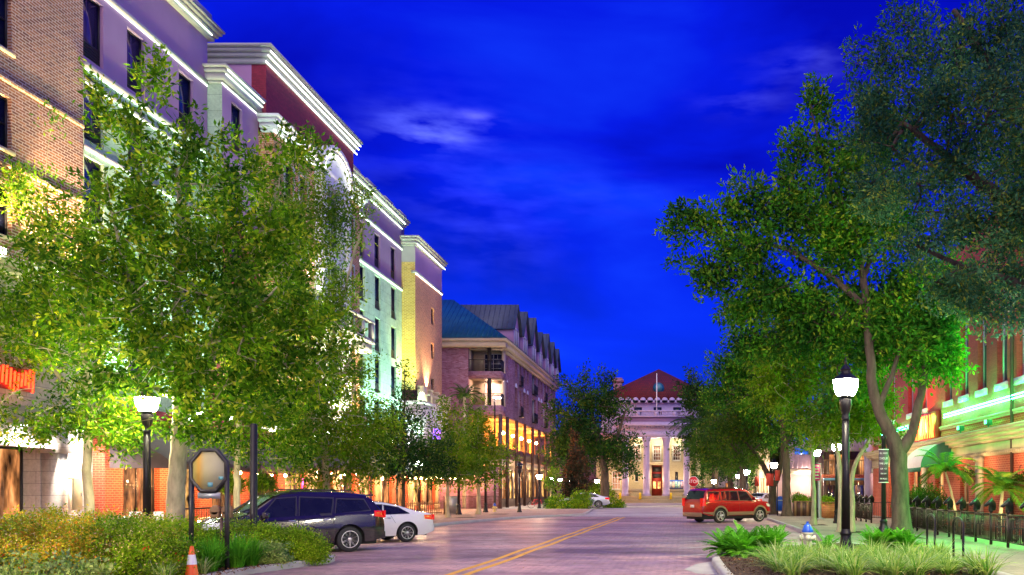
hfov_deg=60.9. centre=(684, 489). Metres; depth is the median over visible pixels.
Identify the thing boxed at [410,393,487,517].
street tree
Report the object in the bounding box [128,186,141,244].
window
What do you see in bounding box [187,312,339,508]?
oak tree
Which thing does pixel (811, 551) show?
striped grass
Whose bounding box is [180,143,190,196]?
window
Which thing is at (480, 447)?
street tree
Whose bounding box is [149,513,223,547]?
hedge shrub
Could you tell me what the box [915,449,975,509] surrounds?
potted palm
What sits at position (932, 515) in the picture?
hoop rail
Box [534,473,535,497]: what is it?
shop window
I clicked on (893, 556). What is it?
striped grass
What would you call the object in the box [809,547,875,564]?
striped grass
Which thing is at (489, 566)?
line
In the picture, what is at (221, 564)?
grass clump
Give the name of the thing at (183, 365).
oak tree
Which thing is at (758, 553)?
striped grass
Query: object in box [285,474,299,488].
shop window
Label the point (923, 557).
striped grass
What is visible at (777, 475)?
pole sign
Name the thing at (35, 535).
flowering shrub
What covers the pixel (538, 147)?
sky
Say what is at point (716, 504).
parked suv
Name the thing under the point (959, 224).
live oak tree
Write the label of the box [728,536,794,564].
striped grass
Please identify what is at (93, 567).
pale leaved shrub
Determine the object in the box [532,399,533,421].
balcony door
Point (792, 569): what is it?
striped grass
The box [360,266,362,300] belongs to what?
window
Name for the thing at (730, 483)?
oak tree
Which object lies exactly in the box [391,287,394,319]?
window
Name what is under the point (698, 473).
palm tree
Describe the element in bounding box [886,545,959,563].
striped grass
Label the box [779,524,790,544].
coontie plant
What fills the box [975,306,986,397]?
window
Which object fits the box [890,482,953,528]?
bushy plant
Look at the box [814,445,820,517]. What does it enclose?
street lamp
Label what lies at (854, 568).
striped grass
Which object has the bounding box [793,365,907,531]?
street tree
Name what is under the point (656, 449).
window
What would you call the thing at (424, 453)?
oak tree
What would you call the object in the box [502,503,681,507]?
pavement plaza
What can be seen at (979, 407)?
green neon line
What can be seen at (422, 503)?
patio fence
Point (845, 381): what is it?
street lamp
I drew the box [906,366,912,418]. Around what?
window
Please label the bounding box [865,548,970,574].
striped grass
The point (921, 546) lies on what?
striped grass
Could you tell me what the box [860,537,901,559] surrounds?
striped grass
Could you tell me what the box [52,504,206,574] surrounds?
flowering shrub
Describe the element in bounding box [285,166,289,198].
window
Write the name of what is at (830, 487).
shop window
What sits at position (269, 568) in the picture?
kerb
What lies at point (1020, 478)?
hanging basket
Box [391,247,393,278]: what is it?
window
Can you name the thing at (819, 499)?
sign pole
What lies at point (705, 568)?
kerb apron
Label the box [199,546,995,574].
bark chips
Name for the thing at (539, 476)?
street lamp
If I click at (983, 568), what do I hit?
striped grass
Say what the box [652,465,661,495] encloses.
door
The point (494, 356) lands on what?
french window
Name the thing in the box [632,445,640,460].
window
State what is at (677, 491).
bench
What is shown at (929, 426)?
sign
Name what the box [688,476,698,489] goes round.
stop sign
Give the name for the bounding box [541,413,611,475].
oak tree
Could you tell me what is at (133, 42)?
window
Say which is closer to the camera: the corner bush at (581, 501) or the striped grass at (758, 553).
the striped grass at (758, 553)
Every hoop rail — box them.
[926,513,935,545]
[952,517,963,565]
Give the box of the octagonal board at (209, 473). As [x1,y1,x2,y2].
[189,448,229,568]
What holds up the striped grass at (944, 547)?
on the planting bed
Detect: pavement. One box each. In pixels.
[423,509,589,522]
[767,512,1023,574]
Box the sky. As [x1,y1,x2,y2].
[198,0,1023,444]
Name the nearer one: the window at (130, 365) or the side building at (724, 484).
the window at (130, 365)
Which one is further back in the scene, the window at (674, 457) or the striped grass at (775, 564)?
the window at (674, 457)
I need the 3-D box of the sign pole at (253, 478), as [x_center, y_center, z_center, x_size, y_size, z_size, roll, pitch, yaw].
[-10.640,0.070,20.900,0.260,3.400,0.260,0,0,0]
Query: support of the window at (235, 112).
in the hotel
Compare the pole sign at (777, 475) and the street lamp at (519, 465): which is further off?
the street lamp at (519, 465)
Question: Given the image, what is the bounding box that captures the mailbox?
[776,496,782,510]
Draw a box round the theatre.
[596,369,711,502]
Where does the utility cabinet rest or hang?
on the pavement at (441, 518)
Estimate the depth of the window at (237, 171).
41.51 m
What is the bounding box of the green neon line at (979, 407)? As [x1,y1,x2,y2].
[881,392,1023,435]
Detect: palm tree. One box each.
[447,383,481,508]
[669,405,716,487]
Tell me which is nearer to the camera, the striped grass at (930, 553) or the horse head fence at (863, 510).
the striped grass at (930, 553)
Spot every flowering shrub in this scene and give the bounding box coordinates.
[0,498,123,574]
[0,506,92,568]
[32,504,197,561]
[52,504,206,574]
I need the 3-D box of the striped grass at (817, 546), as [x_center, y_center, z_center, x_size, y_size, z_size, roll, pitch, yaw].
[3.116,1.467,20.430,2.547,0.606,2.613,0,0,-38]
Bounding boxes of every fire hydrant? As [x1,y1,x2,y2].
[492,503,496,511]
[799,521,815,547]
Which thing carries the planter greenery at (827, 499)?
in the planter at (827, 510)
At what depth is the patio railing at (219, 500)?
35.57 m
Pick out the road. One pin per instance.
(664, 540)
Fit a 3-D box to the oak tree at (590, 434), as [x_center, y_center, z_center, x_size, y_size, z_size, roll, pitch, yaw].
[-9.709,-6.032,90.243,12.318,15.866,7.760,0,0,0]
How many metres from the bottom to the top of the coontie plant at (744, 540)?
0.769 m
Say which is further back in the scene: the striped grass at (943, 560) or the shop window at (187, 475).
the shop window at (187, 475)
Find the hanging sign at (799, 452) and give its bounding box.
[795,447,808,453]
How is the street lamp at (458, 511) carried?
on the pavement at (441, 518)
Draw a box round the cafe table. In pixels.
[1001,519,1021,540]
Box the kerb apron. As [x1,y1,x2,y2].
[685,561,718,574]
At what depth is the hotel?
43.04 m
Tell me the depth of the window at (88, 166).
32.21 m
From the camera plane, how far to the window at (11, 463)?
28.91 m
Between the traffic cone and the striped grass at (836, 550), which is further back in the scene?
the striped grass at (836, 550)
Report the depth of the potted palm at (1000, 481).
31.78 m
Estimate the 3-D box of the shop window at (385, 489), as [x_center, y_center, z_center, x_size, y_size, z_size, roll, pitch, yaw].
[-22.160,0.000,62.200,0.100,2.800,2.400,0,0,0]
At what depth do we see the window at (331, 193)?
50.47 m
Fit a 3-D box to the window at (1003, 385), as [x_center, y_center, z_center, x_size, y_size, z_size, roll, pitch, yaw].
[13.120,-6.235,34.597,0.420,4.330,1.300,0,0,0]
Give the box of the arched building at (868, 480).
[864,438,873,514]
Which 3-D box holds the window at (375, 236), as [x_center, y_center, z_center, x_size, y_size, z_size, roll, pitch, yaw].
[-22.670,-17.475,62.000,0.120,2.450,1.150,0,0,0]
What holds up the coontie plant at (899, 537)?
on the planting bed
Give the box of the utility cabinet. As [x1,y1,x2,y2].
[444,496,456,513]
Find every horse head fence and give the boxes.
[855,494,873,522]
[909,496,1023,547]
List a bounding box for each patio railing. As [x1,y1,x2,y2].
[185,466,371,520]
[443,496,498,507]
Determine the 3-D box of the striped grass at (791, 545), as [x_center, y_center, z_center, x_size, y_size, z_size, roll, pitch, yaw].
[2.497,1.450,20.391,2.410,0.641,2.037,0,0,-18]
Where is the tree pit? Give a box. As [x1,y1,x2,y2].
[455,515,925,538]
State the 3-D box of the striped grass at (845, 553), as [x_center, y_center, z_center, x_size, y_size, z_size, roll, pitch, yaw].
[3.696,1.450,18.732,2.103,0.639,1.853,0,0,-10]
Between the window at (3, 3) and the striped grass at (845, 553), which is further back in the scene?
the window at (3, 3)
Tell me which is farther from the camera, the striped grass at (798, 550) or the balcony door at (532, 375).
the balcony door at (532, 375)
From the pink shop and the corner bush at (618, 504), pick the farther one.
the corner bush at (618, 504)
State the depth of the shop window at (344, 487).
55.16 m
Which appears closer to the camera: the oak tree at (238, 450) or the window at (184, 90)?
the oak tree at (238, 450)
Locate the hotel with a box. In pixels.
[83,0,468,521]
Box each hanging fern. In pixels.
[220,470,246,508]
[244,468,278,494]
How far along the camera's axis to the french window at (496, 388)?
81.32 m
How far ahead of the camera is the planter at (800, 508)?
55.60 m
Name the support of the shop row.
on the pavement plaza
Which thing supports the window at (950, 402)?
in the brick building at (997, 445)
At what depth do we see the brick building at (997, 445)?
37.47 m
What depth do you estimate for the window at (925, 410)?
45.72 m
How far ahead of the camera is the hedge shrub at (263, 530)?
20.75 m
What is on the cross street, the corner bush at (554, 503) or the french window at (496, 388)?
the corner bush at (554, 503)
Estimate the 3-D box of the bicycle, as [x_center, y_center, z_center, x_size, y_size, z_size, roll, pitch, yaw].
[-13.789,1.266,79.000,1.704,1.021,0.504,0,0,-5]
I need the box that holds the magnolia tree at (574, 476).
[556,428,594,497]
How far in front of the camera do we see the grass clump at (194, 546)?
18.60 m
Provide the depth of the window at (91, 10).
32.35 m
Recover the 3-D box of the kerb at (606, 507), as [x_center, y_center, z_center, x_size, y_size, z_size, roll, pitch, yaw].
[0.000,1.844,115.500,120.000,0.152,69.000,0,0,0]
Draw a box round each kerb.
[199,555,334,574]
[433,509,592,525]
[502,505,681,508]
[712,542,992,574]
[764,512,1012,574]
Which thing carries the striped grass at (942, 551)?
on the planting bed
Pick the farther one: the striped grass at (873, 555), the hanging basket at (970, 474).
the hanging basket at (970, 474)
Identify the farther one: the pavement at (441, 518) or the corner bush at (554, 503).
the corner bush at (554, 503)
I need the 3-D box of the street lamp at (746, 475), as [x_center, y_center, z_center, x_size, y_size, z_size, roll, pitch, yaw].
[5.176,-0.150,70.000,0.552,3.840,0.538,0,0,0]
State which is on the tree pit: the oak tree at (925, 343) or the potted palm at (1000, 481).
the oak tree at (925, 343)
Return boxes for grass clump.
[166,532,207,553]
[168,536,204,560]
[175,532,209,561]
[195,535,240,571]
[197,534,247,567]
[217,529,248,562]
[219,534,263,567]
[232,530,273,565]
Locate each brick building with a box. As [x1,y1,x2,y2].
[0,0,91,523]
[862,197,1023,534]
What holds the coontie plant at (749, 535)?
on the planting bed
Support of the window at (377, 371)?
in the hotel
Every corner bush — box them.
[541,491,572,508]
[567,488,594,508]
[587,479,618,503]
[601,497,626,507]
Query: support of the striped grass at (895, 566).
on the planting bed
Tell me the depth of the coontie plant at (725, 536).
22.74 m
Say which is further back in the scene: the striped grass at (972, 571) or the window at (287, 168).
the window at (287, 168)
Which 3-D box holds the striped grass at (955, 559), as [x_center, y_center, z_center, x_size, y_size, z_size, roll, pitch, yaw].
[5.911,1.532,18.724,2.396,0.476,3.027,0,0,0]
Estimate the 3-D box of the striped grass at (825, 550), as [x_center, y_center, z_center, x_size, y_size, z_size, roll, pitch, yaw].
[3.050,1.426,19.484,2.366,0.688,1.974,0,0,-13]
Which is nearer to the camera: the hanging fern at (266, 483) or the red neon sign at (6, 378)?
the red neon sign at (6, 378)
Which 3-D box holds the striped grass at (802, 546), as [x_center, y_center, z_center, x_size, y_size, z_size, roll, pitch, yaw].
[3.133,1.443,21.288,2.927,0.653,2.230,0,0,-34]
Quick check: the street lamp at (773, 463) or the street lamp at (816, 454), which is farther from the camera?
the street lamp at (773, 463)
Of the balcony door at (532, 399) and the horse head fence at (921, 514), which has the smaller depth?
the horse head fence at (921, 514)
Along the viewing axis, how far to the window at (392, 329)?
65.67 m
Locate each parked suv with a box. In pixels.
[195,489,385,551]
[682,487,769,522]
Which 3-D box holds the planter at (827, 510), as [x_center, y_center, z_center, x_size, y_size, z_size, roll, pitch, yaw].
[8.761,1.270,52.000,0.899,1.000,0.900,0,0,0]
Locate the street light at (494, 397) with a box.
[493,396,501,503]
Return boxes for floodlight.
[957,426,963,432]
[984,419,991,426]
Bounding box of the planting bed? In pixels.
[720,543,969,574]
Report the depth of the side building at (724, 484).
132.00 m
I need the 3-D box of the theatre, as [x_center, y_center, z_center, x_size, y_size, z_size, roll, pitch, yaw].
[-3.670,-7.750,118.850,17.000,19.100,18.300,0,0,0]
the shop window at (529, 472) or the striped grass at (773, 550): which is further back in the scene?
the shop window at (529, 472)
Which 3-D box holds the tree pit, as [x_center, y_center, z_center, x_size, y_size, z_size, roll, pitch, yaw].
[-3.600,1.763,42.750,24.600,0.001,36.100,0,0,0]
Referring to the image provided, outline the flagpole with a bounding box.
[656,372,657,409]
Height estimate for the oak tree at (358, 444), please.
17.242 m
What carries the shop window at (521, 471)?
in the apartment building at (510, 354)
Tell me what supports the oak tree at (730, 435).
on the tree pit
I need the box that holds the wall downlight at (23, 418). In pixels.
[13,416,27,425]
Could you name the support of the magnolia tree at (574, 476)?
on the cross street
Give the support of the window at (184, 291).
in the hotel
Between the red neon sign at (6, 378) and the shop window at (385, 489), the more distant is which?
the shop window at (385, 489)
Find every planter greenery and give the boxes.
[790,491,811,504]
[821,494,834,505]
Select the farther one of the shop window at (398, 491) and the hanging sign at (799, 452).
the hanging sign at (799, 452)
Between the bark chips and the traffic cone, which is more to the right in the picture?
the bark chips
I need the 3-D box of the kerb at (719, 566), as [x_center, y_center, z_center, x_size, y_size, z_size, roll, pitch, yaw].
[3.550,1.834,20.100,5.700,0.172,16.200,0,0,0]
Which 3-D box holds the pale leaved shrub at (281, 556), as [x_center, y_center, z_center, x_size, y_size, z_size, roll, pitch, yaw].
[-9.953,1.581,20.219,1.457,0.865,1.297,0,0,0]
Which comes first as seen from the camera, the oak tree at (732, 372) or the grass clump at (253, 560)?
the grass clump at (253, 560)
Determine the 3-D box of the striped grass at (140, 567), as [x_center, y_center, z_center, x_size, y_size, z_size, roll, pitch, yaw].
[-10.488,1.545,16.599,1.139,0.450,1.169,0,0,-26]
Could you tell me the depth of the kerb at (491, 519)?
52.99 m
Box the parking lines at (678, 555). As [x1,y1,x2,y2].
[333,524,801,555]
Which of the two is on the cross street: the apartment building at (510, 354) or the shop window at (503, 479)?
the apartment building at (510, 354)
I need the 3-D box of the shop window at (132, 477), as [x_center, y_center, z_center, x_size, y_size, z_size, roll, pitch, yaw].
[-22.160,0.000,34.150,0.100,2.800,2.300,0,0,0]
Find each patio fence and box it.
[392,500,444,514]
[862,502,890,517]
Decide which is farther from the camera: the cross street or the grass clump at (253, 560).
the cross street
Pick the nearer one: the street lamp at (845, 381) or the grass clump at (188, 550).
the grass clump at (188, 550)
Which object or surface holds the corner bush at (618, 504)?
on the cross street
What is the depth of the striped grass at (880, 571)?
17.48 m
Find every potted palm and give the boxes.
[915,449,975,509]
[971,466,1023,535]
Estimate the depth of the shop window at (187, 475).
37.73 m
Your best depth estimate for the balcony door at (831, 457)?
63.50 m
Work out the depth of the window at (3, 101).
28.19 m
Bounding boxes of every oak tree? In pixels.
[0,37,367,525]
[0,97,166,521]
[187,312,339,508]
[243,138,413,496]
[350,356,460,506]
[535,358,649,505]
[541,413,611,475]
[651,71,980,537]
[666,363,757,486]
[680,354,779,489]
[687,449,735,487]
[694,360,807,513]
[696,314,818,515]
[727,463,755,492]
[740,287,866,524]
[829,0,1023,343]
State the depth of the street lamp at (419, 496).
61.92 m
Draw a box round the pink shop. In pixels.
[776,441,811,510]
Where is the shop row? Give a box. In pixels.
[748,448,779,493]
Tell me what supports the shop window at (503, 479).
in the apartment building at (510, 354)
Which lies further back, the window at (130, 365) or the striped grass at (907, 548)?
the window at (130, 365)
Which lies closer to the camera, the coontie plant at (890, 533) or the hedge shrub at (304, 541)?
the hedge shrub at (304, 541)
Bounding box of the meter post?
[210,505,232,541]
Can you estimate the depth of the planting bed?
18.54 m
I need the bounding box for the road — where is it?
[248,516,821,574]
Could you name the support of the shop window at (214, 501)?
in the hotel
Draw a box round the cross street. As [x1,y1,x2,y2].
[582,506,792,515]
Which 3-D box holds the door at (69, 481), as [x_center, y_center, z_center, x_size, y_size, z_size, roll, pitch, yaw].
[-21.892,0.250,30.090,0.015,1.140,0.260,0,0,0]
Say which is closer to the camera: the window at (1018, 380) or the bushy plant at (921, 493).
the window at (1018, 380)
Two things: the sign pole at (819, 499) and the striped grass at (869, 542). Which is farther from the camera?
the sign pole at (819, 499)
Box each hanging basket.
[953,465,974,485]
[1009,465,1023,488]
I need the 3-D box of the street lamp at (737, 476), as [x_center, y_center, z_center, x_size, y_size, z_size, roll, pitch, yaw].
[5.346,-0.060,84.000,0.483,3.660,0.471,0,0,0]
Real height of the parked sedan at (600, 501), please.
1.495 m
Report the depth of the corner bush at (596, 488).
95.43 m
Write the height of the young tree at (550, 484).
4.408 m
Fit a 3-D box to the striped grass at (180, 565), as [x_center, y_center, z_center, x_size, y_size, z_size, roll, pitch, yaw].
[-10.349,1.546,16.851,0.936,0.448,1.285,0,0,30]
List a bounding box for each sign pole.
[250,423,257,539]
[817,463,824,518]
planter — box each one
[793,501,811,515]
[821,502,834,517]
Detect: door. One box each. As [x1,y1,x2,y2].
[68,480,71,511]
[532,375,533,393]
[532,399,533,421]
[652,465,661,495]
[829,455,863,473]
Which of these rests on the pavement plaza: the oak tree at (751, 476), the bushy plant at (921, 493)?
the oak tree at (751, 476)
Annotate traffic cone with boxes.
[185,546,198,574]
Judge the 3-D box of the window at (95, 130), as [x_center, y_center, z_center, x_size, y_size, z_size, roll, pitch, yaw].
[-22.640,-14.375,32.200,0.120,2.450,1.100,0,0,0]
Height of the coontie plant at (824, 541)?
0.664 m
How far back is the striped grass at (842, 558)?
18.14 m
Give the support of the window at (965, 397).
in the brick building at (997, 445)
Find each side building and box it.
[535,437,595,499]
[718,464,736,487]
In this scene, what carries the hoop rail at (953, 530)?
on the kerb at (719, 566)
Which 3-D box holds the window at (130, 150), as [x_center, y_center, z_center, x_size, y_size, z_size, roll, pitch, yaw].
[-22.640,-14.375,34.700,0.120,2.450,1.100,0,0,0]
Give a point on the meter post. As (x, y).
(216, 511)
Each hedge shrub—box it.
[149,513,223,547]
[213,515,295,557]
[265,519,336,565]
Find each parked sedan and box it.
[373,501,433,541]
[559,493,609,507]
[752,492,768,501]
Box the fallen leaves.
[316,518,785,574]
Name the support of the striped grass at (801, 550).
on the planting bed
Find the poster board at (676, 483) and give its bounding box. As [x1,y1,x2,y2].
[670,480,682,487]
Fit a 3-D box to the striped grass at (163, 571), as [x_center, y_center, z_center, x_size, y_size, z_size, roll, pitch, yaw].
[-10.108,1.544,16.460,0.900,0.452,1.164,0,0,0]
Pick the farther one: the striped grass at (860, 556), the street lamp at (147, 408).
the street lamp at (147, 408)
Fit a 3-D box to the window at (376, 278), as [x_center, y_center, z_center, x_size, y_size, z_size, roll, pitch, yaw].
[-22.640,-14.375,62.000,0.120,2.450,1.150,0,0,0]
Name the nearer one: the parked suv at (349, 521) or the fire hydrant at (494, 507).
the parked suv at (349, 521)
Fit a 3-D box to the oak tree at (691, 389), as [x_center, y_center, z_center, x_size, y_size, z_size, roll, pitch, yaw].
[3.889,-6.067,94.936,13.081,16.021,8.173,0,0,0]
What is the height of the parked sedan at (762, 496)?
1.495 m
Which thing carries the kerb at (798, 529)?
on the ground
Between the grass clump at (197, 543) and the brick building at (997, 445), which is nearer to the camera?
the grass clump at (197, 543)
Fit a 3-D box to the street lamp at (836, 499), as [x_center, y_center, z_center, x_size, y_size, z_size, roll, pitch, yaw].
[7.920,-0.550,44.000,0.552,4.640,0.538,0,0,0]
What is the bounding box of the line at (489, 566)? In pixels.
[445,517,624,574]
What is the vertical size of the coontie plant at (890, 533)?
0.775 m
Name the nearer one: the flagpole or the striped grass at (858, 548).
the striped grass at (858, 548)
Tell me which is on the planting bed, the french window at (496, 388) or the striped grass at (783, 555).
the striped grass at (783, 555)
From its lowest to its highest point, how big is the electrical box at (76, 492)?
1.150 m
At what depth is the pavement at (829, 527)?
29.77 m
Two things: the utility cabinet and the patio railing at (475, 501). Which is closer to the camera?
the utility cabinet
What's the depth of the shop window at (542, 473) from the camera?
108.10 m
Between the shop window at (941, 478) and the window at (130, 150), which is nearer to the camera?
the window at (130, 150)
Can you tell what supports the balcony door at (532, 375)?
in the apartment building at (510, 354)
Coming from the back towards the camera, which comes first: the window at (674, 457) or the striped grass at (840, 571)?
the window at (674, 457)
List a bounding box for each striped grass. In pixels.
[131,556,165,574]
[148,559,180,574]
[170,557,197,572]
[196,554,222,573]
[709,546,821,571]
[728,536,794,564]
[732,545,783,560]
[749,539,814,561]
[750,551,810,566]
[752,544,820,562]
[753,541,803,551]
[757,550,844,572]
[760,537,836,553]
[765,544,834,559]
[766,552,832,574]
[771,544,860,564]
[776,536,829,550]
[790,537,867,553]
[793,538,836,557]
[793,543,871,569]
[794,543,878,574]
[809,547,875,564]
[811,548,883,574]
[815,537,867,555]
[819,544,909,569]
[819,548,883,566]
[824,540,871,560]
[841,540,877,558]
[849,535,885,558]
[856,548,953,568]
[859,543,955,574]
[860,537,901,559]
[860,547,905,563]
[860,550,942,574]
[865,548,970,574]
[873,542,922,551]
[875,544,963,566]
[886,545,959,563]
[887,538,948,556]
[889,539,958,552]
[893,539,975,567]
[913,554,973,574]
[917,548,965,571]
[918,536,981,559]
[918,537,984,556]
[933,541,1007,574]
[938,551,997,568]
[945,545,1022,574]
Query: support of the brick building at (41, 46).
on the ground
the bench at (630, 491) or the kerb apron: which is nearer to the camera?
the kerb apron
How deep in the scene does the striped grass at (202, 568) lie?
17.44 m
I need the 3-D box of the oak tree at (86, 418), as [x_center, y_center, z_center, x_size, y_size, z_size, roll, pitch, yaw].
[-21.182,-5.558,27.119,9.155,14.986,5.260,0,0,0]
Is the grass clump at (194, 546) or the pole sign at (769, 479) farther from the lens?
the pole sign at (769, 479)
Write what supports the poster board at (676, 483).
attached to the theatre
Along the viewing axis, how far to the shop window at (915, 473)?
48.30 m
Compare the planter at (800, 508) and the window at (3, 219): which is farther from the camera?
the planter at (800, 508)
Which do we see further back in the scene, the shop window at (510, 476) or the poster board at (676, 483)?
the poster board at (676, 483)
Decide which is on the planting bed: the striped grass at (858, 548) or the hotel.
the striped grass at (858, 548)
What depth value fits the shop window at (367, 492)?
58.62 m
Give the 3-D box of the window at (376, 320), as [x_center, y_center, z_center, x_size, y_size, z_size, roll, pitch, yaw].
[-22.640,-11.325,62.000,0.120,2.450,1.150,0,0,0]
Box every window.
[0,0,15,57]
[0,95,15,156]
[0,184,13,242]
[0,446,22,518]
[83,0,99,66]
[84,75,100,146]
[84,156,100,225]
[123,468,154,518]
[127,29,140,92]
[128,106,141,168]
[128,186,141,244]
[128,329,141,388]
[179,72,189,128]
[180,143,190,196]
[182,279,190,328]
[185,469,194,520]
[212,471,231,514]
[231,103,239,157]
[231,171,239,218]
[232,233,239,279]
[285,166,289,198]
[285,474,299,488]
[328,189,337,251]
[328,266,337,315]
[340,472,351,492]
[359,474,368,497]
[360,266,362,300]
[374,233,377,267]
[375,276,378,309]
[375,318,378,351]
[375,359,378,392]
[382,479,388,502]
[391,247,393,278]
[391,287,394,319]
[391,327,394,358]
[391,366,394,397]
[396,477,401,505]
[413,477,417,505]
[426,482,431,504]
[484,354,501,370]
[484,384,501,404]
[502,469,505,498]
[509,470,511,498]
[520,440,522,451]
[520,471,521,497]
[529,472,530,497]
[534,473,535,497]
[542,473,543,496]
[611,471,620,489]
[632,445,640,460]
[652,445,661,460]
[672,445,680,460]
[828,484,862,502]
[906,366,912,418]
[914,472,916,491]
[921,388,927,414]
[939,472,943,498]
[943,372,952,407]
[958,312,968,402]
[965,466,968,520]
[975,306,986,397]
[994,289,1007,391]
[1013,278,1023,384]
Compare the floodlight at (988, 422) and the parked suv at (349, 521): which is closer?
the parked suv at (349, 521)
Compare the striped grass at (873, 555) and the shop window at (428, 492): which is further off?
the shop window at (428, 492)
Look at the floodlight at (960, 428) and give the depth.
38.23 m
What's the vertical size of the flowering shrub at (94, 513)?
1.712 m
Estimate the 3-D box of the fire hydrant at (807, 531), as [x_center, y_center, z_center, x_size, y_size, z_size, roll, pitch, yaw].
[3.542,1.347,24.265,0.448,0.846,0.423,0,0,0]
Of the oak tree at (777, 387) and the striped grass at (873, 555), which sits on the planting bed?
the striped grass at (873, 555)
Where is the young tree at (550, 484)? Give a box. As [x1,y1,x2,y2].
[541,463,562,496]
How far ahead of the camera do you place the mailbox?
59.70 m
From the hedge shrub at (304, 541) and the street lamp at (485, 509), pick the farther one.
the street lamp at (485, 509)
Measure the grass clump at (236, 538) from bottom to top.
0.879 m
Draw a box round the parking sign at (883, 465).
[878,434,888,532]
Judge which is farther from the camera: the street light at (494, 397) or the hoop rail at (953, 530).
the street light at (494, 397)
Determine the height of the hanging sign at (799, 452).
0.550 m
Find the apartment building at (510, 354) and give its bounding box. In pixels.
[439,299,560,508]
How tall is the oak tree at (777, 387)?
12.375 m
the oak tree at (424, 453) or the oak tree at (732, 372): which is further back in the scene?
the oak tree at (732, 372)
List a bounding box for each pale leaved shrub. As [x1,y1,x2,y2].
[0,545,121,574]
[252,537,296,567]
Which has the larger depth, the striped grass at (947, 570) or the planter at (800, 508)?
the planter at (800, 508)
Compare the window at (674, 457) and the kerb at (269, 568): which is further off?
the window at (674, 457)
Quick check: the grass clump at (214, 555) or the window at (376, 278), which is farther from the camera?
the window at (376, 278)
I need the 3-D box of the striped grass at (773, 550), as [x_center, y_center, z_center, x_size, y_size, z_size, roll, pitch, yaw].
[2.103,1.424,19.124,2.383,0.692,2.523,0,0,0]
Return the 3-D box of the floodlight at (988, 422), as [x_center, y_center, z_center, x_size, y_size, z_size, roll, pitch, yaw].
[12.542,-2.695,34.900,0.236,0.350,0.340,0,0,0]
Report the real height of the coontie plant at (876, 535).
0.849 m
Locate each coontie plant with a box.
[701,525,754,557]
[716,529,764,557]
[720,520,773,554]
[751,525,793,552]
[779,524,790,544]
[812,527,839,548]
[854,524,898,549]
[873,527,914,550]
[885,527,932,549]
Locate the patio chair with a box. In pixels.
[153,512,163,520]
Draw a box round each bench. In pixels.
[628,489,642,495]
[670,489,683,495]
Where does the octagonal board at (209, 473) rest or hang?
on the left planting bed
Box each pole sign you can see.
[755,477,758,485]
[766,472,773,514]
[775,469,779,514]
[815,462,819,517]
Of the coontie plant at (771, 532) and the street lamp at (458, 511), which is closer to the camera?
the coontie plant at (771, 532)
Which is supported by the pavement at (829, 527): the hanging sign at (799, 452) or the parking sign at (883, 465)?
the parking sign at (883, 465)
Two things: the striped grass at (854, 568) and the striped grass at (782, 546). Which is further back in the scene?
the striped grass at (782, 546)
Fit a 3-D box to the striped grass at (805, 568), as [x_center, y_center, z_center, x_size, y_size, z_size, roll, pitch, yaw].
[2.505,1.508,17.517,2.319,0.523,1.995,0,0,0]
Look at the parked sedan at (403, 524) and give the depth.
30.38 m
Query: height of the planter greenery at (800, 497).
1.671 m
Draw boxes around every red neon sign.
[0,364,34,392]
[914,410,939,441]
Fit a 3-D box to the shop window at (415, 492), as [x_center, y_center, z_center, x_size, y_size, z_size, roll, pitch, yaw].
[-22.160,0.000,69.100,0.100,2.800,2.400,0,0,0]
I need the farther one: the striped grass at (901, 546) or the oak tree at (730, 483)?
the oak tree at (730, 483)
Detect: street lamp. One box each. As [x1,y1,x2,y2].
[134,380,159,517]
[417,476,420,510]
[456,457,461,514]
[483,450,487,511]
[516,458,522,511]
[536,472,541,507]
[736,472,738,487]
[743,468,749,489]
[770,458,776,479]
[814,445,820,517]
[831,440,840,522]
[833,356,858,553]
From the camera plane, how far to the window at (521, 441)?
104.09 m
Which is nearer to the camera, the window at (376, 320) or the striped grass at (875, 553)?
the striped grass at (875, 553)
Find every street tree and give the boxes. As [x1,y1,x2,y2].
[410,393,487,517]
[451,392,522,513]
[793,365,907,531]
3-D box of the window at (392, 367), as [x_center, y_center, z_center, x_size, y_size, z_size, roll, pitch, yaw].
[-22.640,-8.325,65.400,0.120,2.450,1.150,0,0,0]
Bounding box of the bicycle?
[527,498,545,507]
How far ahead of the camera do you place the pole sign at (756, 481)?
61.98 m
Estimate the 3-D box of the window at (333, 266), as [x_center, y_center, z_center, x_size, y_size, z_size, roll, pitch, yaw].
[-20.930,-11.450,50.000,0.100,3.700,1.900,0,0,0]

